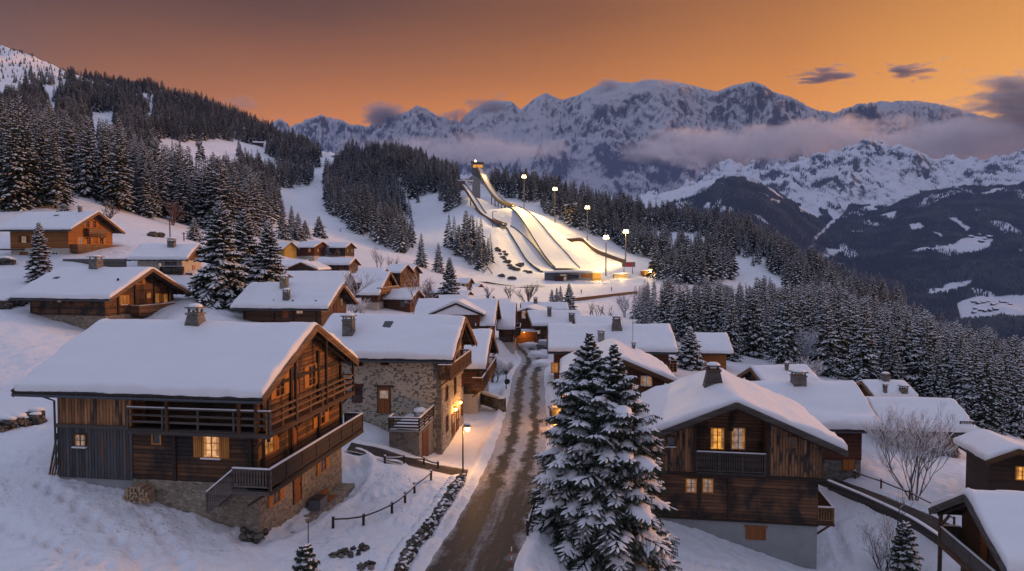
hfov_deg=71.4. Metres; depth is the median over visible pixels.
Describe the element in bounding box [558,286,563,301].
spruce tree
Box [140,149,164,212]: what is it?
spruce tree
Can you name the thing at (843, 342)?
spruce tree
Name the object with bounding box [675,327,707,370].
spruce tree
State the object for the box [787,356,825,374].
shrub
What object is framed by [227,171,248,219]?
spruce tree
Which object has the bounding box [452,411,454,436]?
door
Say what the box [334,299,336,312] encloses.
door
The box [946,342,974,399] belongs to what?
spruce tree
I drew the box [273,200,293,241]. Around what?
spruce tree
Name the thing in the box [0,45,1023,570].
snow ground
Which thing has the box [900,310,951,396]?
spruce tree
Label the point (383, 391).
door
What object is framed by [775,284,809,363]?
spruce tree
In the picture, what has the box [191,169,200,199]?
spruce tree
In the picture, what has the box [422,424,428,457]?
door
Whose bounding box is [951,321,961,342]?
spruce tree
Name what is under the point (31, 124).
spruce tree
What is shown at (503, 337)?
window
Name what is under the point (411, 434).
terrace garage
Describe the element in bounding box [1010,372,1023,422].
spruce tree
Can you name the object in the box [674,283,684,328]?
spruce tree
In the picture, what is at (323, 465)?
window
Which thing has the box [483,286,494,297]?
bare tree
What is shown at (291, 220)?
spruce tree
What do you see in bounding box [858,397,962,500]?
bare tree
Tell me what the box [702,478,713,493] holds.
window
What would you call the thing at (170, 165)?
spruce tree
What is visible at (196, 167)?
spruce tree
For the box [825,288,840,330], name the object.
spruce tree
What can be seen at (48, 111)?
spruce tree
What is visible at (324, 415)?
window
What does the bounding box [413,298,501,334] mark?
timber chalet
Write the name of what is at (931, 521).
side road
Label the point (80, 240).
window
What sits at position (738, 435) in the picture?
window
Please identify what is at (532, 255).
ski jump
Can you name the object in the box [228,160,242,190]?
spruce tree
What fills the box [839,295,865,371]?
spruce tree
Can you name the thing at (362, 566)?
rock outcrop
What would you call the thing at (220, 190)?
spruce tree
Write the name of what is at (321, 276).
timber chalet
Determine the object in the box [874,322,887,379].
spruce tree
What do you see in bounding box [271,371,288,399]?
window
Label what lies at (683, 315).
spruce tree
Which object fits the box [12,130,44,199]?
spruce tree
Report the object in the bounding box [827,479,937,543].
plank wall
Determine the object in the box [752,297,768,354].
spruce tree
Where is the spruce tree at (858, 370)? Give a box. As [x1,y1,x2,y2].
[841,298,885,381]
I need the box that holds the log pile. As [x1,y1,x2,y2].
[122,482,155,502]
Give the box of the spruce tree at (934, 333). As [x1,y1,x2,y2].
[928,319,939,348]
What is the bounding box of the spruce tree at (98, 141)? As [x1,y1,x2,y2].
[94,125,104,162]
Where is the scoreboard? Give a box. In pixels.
[622,262,634,273]
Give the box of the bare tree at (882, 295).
[861,287,901,307]
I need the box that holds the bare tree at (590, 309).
[588,302,594,314]
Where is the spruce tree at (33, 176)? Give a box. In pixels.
[0,105,45,208]
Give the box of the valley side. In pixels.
[460,138,1023,317]
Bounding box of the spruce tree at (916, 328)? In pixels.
[904,315,925,366]
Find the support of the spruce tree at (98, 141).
on the snow ground
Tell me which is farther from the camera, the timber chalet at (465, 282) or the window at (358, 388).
the timber chalet at (465, 282)
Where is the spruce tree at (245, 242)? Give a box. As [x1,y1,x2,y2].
[231,209,258,283]
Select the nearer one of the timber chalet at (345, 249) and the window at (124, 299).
the window at (124, 299)
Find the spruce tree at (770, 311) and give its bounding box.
[760,294,773,331]
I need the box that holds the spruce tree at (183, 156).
[172,146,192,189]
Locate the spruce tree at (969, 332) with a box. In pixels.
[966,329,981,362]
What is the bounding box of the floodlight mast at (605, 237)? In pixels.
[603,235,608,275]
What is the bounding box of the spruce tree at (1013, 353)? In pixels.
[1003,335,1023,409]
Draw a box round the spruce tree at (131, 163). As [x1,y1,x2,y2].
[128,147,138,178]
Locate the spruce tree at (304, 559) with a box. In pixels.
[290,543,320,570]
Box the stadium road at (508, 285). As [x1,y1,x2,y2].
[478,281,545,285]
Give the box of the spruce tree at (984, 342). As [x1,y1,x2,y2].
[979,327,992,362]
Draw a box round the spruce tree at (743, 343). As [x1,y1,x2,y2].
[738,292,761,353]
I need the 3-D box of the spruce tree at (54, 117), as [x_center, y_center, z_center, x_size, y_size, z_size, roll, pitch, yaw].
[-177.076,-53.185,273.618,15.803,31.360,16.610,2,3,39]
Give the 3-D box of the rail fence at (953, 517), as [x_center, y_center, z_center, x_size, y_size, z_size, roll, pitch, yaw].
[32.729,18.047,62.075,0.743,2.219,13.403,-1,2,-19]
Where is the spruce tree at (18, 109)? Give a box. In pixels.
[8,97,35,165]
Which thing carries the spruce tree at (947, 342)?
on the snow ground
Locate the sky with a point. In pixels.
(361, 62)
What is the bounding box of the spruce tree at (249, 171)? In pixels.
[236,167,265,230]
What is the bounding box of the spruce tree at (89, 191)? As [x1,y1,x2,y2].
[68,116,105,202]
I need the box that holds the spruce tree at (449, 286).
[434,257,462,297]
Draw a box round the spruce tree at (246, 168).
[239,165,250,193]
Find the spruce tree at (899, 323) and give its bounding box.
[895,306,904,350]
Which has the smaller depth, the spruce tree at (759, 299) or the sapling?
the sapling
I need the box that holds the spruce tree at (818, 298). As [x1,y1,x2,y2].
[809,287,828,315]
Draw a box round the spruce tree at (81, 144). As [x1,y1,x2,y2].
[77,127,91,186]
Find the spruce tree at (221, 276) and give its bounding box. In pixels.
[184,200,250,310]
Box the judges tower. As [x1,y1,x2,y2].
[564,203,576,221]
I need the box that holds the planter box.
[308,494,326,510]
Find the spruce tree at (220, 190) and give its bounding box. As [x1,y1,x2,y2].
[198,155,239,230]
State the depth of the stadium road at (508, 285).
339.31 m
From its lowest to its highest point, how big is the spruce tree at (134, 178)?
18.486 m
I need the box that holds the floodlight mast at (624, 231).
[623,230,628,261]
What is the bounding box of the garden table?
[412,407,426,416]
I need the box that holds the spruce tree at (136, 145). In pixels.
[132,140,139,166]
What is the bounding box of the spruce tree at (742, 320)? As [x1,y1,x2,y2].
[738,289,752,341]
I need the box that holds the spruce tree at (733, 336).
[722,285,743,361]
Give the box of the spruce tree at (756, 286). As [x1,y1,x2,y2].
[753,277,763,301]
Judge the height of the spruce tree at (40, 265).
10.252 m
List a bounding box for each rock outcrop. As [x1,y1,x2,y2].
[328,543,369,558]
[356,560,375,569]
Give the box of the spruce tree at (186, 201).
[171,159,195,223]
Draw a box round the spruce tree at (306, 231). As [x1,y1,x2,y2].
[297,220,313,239]
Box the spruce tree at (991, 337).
[981,334,1000,371]
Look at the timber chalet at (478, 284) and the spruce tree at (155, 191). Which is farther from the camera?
the timber chalet at (478, 284)
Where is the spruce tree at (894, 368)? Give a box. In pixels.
[878,325,906,379]
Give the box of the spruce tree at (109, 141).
[105,138,115,175]
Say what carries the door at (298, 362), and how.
in the timber chalet at (231, 424)
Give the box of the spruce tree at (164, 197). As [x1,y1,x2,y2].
[155,158,171,217]
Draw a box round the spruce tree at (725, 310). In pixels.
[717,285,728,331]
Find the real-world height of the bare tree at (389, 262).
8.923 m
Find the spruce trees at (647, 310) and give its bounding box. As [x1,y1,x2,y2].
[1,106,1023,400]
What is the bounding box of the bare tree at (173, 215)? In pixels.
[158,199,188,225]
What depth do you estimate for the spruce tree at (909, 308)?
215.36 m
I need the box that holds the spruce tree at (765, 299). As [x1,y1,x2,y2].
[759,277,772,342]
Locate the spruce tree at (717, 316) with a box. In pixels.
[705,282,724,332]
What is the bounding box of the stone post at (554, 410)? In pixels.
[548,405,560,423]
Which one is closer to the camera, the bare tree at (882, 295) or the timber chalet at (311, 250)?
the timber chalet at (311, 250)
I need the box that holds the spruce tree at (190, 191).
[176,171,196,222]
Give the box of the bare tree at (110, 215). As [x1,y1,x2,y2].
[101,200,120,218]
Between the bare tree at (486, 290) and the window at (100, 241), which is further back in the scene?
the bare tree at (486, 290)
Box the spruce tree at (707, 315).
[701,279,717,331]
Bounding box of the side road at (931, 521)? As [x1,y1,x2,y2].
[818,481,953,531]
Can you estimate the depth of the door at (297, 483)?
44.21 m
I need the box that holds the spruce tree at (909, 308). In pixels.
[902,304,917,327]
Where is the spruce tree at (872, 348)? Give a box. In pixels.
[855,302,879,371]
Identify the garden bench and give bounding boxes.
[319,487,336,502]
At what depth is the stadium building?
402.94 m
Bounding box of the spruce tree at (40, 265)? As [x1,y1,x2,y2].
[24,222,53,282]
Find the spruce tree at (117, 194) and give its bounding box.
[95,118,138,210]
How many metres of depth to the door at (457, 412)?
69.80 m
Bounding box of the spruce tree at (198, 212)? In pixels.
[185,159,213,230]
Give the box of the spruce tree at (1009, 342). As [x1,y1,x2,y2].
[1002,337,1013,367]
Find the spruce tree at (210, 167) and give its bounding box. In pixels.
[195,155,225,220]
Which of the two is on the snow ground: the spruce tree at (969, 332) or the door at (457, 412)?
the spruce tree at (969, 332)
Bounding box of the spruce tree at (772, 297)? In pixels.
[768,283,775,316]
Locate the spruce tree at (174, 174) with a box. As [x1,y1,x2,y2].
[167,142,190,215]
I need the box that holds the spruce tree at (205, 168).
[199,156,212,204]
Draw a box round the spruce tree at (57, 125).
[51,120,62,143]
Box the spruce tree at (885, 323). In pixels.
[873,307,892,369]
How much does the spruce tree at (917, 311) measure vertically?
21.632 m
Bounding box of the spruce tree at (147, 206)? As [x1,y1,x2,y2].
[135,165,157,217]
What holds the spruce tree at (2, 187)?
on the snow ground
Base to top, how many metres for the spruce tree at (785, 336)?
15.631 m
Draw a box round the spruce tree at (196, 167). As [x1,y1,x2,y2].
[191,151,201,190]
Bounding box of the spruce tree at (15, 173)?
[0,100,36,211]
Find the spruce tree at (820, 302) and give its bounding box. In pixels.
[807,288,831,361]
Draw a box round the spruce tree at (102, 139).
[94,124,111,168]
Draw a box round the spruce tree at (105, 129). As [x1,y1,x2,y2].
[99,118,109,173]
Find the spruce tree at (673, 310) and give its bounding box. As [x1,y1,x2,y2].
[661,276,679,337]
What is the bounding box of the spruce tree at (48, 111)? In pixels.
[40,100,53,146]
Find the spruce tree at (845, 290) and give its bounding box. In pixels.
[839,286,851,343]
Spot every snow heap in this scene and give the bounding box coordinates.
[520,342,536,347]
[527,350,548,357]
[532,359,551,366]
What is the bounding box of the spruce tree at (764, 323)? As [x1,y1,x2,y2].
[762,302,771,349]
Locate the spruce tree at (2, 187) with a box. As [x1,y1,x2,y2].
[0,129,17,207]
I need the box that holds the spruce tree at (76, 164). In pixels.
[69,142,85,192]
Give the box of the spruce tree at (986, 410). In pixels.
[968,343,1009,434]
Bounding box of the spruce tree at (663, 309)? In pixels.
[654,280,677,335]
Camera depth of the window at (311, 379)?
46.02 m
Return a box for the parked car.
[536,339,546,348]
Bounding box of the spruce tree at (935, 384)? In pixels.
[923,341,951,397]
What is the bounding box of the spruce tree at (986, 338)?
[979,327,992,378]
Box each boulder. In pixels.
[147,231,157,236]
[157,232,165,237]
[507,276,516,279]
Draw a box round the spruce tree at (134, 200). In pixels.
[104,130,141,213]
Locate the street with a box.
[425,343,547,570]
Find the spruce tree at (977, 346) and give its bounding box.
[972,331,985,393]
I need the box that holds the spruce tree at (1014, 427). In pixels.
[999,358,1023,437]
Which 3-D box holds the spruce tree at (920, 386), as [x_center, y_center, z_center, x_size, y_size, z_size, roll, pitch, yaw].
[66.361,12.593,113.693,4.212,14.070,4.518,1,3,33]
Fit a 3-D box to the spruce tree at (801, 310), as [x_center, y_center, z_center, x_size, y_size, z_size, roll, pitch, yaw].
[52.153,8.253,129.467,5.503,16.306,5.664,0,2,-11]
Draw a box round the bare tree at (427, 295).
[404,272,434,306]
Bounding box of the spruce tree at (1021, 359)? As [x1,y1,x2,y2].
[1012,345,1023,419]
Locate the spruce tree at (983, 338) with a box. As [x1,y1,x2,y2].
[978,325,988,358]
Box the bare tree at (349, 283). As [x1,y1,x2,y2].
[341,267,378,310]
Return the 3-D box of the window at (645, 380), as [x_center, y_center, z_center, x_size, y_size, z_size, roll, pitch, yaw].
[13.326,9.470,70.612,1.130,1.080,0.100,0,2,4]
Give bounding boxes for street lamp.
[462,423,470,472]
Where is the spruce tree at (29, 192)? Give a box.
[10,113,42,196]
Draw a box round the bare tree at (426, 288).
[418,280,431,297]
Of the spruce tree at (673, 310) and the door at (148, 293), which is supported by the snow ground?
the spruce tree at (673, 310)
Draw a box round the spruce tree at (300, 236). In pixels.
[291,212,306,241]
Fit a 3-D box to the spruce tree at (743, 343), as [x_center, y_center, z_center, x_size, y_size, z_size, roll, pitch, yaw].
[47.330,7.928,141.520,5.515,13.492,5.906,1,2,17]
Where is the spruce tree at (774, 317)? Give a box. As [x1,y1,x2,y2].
[768,289,788,351]
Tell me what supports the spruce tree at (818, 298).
on the snow ground
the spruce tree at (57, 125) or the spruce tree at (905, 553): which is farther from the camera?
the spruce tree at (57, 125)
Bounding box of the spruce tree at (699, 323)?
[692,282,706,331]
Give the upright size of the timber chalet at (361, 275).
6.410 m
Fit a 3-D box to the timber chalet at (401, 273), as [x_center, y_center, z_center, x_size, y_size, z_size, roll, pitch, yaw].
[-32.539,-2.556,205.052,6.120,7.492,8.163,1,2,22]
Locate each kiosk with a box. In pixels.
[611,272,628,277]
[638,270,655,276]
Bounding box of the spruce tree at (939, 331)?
[935,323,945,372]
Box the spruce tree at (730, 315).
[722,287,740,351]
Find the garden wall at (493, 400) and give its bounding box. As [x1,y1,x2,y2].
[481,391,505,411]
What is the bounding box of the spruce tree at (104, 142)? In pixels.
[91,119,111,200]
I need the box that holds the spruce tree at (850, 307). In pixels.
[840,292,859,343]
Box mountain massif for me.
[273,79,1023,198]
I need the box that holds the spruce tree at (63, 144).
[59,130,73,157]
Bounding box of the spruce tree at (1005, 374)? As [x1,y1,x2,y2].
[993,341,1017,415]
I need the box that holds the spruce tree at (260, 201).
[254,173,272,226]
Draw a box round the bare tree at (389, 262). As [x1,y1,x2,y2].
[384,257,398,264]
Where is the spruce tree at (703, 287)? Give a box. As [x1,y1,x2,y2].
[699,278,711,321]
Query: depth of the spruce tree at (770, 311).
167.17 m
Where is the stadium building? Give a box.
[543,270,604,280]
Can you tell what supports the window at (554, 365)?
in the timber chalet at (658, 341)
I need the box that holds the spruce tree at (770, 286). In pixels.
[768,280,775,306]
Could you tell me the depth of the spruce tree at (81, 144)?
241.94 m
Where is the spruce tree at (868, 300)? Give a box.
[865,296,875,316]
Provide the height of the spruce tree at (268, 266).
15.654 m
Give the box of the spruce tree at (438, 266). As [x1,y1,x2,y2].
[431,243,445,273]
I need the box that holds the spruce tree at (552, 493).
[523,332,658,570]
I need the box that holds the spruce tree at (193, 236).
[185,217,203,242]
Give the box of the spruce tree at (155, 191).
[149,163,162,215]
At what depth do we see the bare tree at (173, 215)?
226.69 m
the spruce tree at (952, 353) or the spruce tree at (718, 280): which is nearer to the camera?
the spruce tree at (952, 353)
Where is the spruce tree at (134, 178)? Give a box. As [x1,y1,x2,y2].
[130,160,140,208]
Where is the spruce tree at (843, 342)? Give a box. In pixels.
[828,283,851,377]
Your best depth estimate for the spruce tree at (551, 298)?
222.03 m
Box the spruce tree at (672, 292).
[668,275,676,317]
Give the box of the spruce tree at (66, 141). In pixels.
[60,115,90,185]
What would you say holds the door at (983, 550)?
in the timber chalet at (988, 535)
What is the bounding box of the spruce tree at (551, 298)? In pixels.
[548,289,556,301]
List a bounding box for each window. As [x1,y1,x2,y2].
[18,236,28,242]
[71,433,86,448]
[76,237,84,243]
[84,221,90,227]
[85,237,92,244]
[91,221,97,227]
[98,237,104,243]
[120,295,129,304]
[151,435,161,444]
[155,293,161,302]
[161,293,170,302]
[165,262,175,267]
[193,436,229,459]
[258,435,278,459]
[268,487,283,508]
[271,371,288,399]
[304,363,317,388]
[313,408,328,428]
[317,457,329,475]
[352,384,363,401]
[385,301,389,306]
[400,301,404,306]
[446,385,447,401]
[446,414,448,432]
[454,376,456,394]
[501,335,505,340]
[551,362,557,372]
[568,275,578,278]
[581,274,590,277]
[593,274,599,278]
[641,375,651,386]
[666,436,675,447]
[669,363,676,371]
[685,478,696,493]
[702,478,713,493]
[710,427,724,449]
[730,427,745,449]
[744,525,767,539]
[788,436,796,447]
[842,459,854,470]
[949,435,956,444]
[1015,466,1023,480]
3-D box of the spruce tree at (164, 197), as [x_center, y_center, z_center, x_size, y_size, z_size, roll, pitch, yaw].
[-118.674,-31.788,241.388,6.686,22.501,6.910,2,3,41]
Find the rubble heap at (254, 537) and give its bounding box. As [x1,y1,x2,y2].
[239,526,268,543]
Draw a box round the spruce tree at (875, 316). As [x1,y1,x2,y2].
[870,297,880,349]
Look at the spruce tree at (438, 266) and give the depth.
321.03 m
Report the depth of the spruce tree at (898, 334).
126.17 m
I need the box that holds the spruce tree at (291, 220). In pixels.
[286,206,297,235]
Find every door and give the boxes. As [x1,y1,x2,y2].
[145,291,151,304]
[281,311,288,317]
[288,414,297,449]
[293,360,299,395]
[293,475,301,504]
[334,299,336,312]
[374,385,393,413]
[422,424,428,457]
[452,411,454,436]
[456,408,458,431]
[978,531,988,563]
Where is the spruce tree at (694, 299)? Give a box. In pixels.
[687,283,707,331]
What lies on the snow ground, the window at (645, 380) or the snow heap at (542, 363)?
the snow heap at (542, 363)
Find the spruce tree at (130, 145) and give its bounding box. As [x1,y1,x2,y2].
[127,138,132,159]
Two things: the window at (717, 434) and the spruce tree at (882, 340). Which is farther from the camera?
the spruce tree at (882, 340)
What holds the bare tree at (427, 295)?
on the snow ground
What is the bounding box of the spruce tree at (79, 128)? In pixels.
[75,114,89,163]
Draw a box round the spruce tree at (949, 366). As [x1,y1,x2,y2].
[941,324,980,397]
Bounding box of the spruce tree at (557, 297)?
[554,288,560,301]
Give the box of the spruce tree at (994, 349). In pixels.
[990,337,1010,421]
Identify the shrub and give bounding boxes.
[346,298,370,312]
[489,356,511,382]
[498,358,514,374]
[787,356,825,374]
[854,513,896,570]
[941,446,961,458]
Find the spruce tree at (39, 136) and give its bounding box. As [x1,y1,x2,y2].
[34,111,48,192]
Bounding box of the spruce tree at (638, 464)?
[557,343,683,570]
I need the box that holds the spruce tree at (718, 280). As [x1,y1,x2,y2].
[712,278,722,314]
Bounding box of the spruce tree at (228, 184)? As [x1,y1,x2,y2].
[218,169,236,206]
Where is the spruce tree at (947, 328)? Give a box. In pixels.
[937,324,954,379]
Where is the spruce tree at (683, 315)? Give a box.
[674,284,697,340]
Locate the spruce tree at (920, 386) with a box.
[913,322,938,396]
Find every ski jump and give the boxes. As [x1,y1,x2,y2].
[458,180,554,270]
[471,160,579,268]
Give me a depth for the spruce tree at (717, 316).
142.64 m
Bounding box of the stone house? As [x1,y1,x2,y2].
[323,313,477,454]
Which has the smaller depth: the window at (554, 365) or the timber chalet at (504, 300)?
the window at (554, 365)
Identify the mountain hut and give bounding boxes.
[252,141,263,146]
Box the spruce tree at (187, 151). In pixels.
[184,145,195,175]
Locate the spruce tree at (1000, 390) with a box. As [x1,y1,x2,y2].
[983,354,1009,427]
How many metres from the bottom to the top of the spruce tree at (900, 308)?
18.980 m
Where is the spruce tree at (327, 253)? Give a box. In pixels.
[324,246,330,256]
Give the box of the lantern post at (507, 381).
[504,371,509,388]
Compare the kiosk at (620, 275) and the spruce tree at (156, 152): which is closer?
the spruce tree at (156, 152)
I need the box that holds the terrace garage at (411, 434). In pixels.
[387,404,434,457]
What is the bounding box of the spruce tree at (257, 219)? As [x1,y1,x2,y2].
[246,174,264,234]
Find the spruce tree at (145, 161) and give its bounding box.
[133,142,159,202]
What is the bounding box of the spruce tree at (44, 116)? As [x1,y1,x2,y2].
[33,113,67,179]
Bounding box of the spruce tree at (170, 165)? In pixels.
[169,152,189,194]
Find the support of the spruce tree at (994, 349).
on the snow ground
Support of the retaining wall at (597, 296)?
on the snow ground
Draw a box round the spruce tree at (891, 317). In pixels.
[888,299,905,329]
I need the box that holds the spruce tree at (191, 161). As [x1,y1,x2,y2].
[187,155,194,183]
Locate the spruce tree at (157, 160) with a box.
[155,157,168,202]
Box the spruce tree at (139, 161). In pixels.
[132,145,149,177]
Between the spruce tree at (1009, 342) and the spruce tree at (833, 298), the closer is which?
the spruce tree at (1009, 342)
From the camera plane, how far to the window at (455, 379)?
68.86 m
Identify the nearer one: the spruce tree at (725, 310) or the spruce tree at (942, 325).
the spruce tree at (725, 310)
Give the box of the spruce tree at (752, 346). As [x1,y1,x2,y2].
[737,287,771,360]
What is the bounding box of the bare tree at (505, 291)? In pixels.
[503,287,514,297]
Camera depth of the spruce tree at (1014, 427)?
97.63 m
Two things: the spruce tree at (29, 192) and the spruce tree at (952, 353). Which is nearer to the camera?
the spruce tree at (952, 353)
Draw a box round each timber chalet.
[0,205,124,254]
[10,255,191,329]
[11,303,363,533]
[126,237,204,275]
[229,274,357,326]
[281,259,307,266]
[281,271,356,293]
[284,261,330,270]
[296,241,329,260]
[315,257,360,272]
[325,242,356,256]
[352,273,366,297]
[356,271,399,310]
[357,268,388,272]
[383,289,425,311]
[386,264,414,287]
[410,265,422,286]
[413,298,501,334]
[420,289,441,297]
[438,294,468,298]
[457,278,474,286]
[458,290,473,294]
[463,328,498,413]
[472,283,483,286]
[496,302,520,353]
[498,298,510,301]
[516,304,551,328]
[520,296,568,309]
[525,305,581,342]
[547,315,679,385]
[559,322,677,396]
[572,315,622,323]
[638,362,848,568]
[680,332,734,369]
[737,361,820,380]
[752,369,884,480]
[856,371,919,396]
[865,396,977,455]
[928,488,1023,570]
[951,429,1023,490]
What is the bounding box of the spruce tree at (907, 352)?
[896,310,917,381]
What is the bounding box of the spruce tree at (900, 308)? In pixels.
[896,306,905,339]
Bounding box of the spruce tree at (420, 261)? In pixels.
[412,233,428,268]
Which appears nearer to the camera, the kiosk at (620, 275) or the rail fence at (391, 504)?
the rail fence at (391, 504)
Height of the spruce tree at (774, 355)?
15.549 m
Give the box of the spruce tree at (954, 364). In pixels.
[946,330,965,398]
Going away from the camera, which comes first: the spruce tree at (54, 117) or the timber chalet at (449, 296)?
the timber chalet at (449, 296)
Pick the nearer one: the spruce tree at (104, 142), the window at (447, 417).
the window at (447, 417)
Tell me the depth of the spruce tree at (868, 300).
239.10 m
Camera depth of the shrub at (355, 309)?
128.02 m
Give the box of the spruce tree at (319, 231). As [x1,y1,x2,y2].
[312,216,327,238]
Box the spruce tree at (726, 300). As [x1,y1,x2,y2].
[718,284,740,337]
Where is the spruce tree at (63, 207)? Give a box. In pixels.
[55,204,69,211]
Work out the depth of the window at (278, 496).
41.40 m
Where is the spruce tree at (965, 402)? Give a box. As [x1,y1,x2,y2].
[956,335,984,418]
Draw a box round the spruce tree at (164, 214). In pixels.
[156,144,170,217]
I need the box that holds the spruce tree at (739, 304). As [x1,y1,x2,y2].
[736,285,745,337]
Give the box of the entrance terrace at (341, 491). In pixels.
[290,483,354,532]
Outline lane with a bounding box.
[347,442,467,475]
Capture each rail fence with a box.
[331,469,431,528]
[384,454,438,467]
[526,502,534,535]
[852,469,955,524]
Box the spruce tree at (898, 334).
[883,303,906,380]
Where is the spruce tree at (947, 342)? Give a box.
[933,331,952,386]
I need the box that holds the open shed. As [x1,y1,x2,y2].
[516,329,539,342]
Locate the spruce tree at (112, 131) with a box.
[95,124,130,193]
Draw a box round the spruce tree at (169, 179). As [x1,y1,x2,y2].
[160,149,172,197]
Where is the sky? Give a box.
[0,0,1023,126]
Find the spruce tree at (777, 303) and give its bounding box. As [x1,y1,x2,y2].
[766,289,784,354]
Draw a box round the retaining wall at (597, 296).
[573,291,637,300]
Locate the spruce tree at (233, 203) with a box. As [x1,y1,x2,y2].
[229,167,239,225]
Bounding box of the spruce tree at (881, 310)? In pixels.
[871,306,890,339]
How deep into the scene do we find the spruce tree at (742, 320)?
159.54 m
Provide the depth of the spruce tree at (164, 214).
246.33 m
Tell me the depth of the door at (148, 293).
97.97 m
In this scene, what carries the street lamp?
on the snow ground
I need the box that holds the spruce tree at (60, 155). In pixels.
[38,111,77,204]
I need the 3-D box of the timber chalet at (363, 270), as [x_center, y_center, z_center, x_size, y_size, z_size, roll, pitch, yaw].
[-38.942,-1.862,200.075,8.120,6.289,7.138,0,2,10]
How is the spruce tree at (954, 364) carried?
on the snow ground
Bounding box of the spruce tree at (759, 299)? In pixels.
[757,278,769,308]
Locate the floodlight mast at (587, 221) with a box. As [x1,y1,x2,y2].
[585,206,589,240]
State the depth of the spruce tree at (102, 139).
257.98 m
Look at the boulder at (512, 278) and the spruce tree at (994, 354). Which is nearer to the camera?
the spruce tree at (994, 354)
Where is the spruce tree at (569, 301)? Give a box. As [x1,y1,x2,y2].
[562,283,576,309]
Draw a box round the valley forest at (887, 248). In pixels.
[652,176,1023,349]
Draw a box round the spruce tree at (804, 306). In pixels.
[797,284,819,331]
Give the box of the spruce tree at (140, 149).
[135,139,143,160]
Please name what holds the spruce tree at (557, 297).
on the snow ground
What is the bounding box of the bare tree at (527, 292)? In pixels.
[514,281,539,301]
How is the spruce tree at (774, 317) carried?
on the snow ground
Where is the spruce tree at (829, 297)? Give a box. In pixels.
[824,289,834,366]
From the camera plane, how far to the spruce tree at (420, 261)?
329.04 m
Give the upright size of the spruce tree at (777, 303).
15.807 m
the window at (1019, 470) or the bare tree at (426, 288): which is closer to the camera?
the window at (1019, 470)
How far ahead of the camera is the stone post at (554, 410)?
72.10 m
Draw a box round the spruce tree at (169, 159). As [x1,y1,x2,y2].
[159,145,172,186]
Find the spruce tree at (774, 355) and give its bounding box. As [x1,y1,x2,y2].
[768,288,789,358]
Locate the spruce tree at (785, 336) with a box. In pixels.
[769,286,803,364]
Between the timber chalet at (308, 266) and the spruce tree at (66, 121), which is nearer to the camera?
the timber chalet at (308, 266)
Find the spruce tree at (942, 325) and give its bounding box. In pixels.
[939,320,943,339]
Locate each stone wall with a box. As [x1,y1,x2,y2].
[0,256,15,264]
[0,297,29,308]
[0,407,47,432]
[383,473,465,570]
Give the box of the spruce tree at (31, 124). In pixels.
[27,111,39,142]
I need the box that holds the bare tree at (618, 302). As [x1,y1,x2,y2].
[613,293,631,316]
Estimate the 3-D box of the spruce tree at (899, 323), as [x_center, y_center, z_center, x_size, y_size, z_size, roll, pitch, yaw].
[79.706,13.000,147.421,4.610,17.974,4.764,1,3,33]
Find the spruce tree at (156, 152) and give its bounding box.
[146,137,171,202]
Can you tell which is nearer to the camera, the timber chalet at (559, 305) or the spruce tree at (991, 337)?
the spruce tree at (991, 337)
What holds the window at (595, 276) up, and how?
in the stadium building
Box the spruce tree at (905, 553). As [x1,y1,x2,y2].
[888,521,923,570]
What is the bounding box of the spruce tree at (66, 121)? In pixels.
[60,110,74,143]
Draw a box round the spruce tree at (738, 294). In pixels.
[734,284,743,311]
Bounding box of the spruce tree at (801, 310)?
[793,286,808,363]
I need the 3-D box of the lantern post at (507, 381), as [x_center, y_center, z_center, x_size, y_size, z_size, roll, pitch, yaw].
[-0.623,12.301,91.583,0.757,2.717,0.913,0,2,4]
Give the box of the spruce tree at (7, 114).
[2,106,13,132]
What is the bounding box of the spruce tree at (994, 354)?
[984,332,1005,401]
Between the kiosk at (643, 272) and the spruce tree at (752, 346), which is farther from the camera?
the kiosk at (643, 272)
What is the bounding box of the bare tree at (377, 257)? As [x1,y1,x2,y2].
[368,244,382,267]
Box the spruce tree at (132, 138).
[130,133,138,146]
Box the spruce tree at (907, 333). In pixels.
[903,313,913,367]
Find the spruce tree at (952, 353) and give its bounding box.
[942,328,968,382]
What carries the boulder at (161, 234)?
on the snow ground
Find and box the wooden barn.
[274,242,299,257]
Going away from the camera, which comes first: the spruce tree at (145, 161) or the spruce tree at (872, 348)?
the spruce tree at (872, 348)
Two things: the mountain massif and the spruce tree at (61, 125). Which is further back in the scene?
the mountain massif
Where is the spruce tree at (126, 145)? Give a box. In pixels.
[121,129,130,158]
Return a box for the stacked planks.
[48,433,57,475]
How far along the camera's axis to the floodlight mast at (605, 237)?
419.54 m
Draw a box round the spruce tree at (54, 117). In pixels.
[44,106,61,137]
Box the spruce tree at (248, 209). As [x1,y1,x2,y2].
[240,180,260,236]
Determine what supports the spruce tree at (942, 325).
on the snow ground
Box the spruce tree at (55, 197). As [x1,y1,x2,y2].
[36,127,76,207]
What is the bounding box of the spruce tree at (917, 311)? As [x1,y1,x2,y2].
[912,308,920,330]
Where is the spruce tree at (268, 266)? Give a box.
[245,221,291,283]
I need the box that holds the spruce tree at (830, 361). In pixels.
[807,299,848,379]
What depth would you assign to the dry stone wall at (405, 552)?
43.47 m
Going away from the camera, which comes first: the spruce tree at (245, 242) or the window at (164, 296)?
the window at (164, 296)
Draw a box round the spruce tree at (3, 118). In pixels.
[0,98,16,166]
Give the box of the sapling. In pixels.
[882,489,914,543]
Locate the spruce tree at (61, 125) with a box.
[57,110,68,154]
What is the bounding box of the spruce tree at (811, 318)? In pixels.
[803,283,817,361]
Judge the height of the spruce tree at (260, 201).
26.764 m
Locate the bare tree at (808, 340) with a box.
[792,324,823,363]
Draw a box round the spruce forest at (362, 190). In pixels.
[0,46,1016,354]

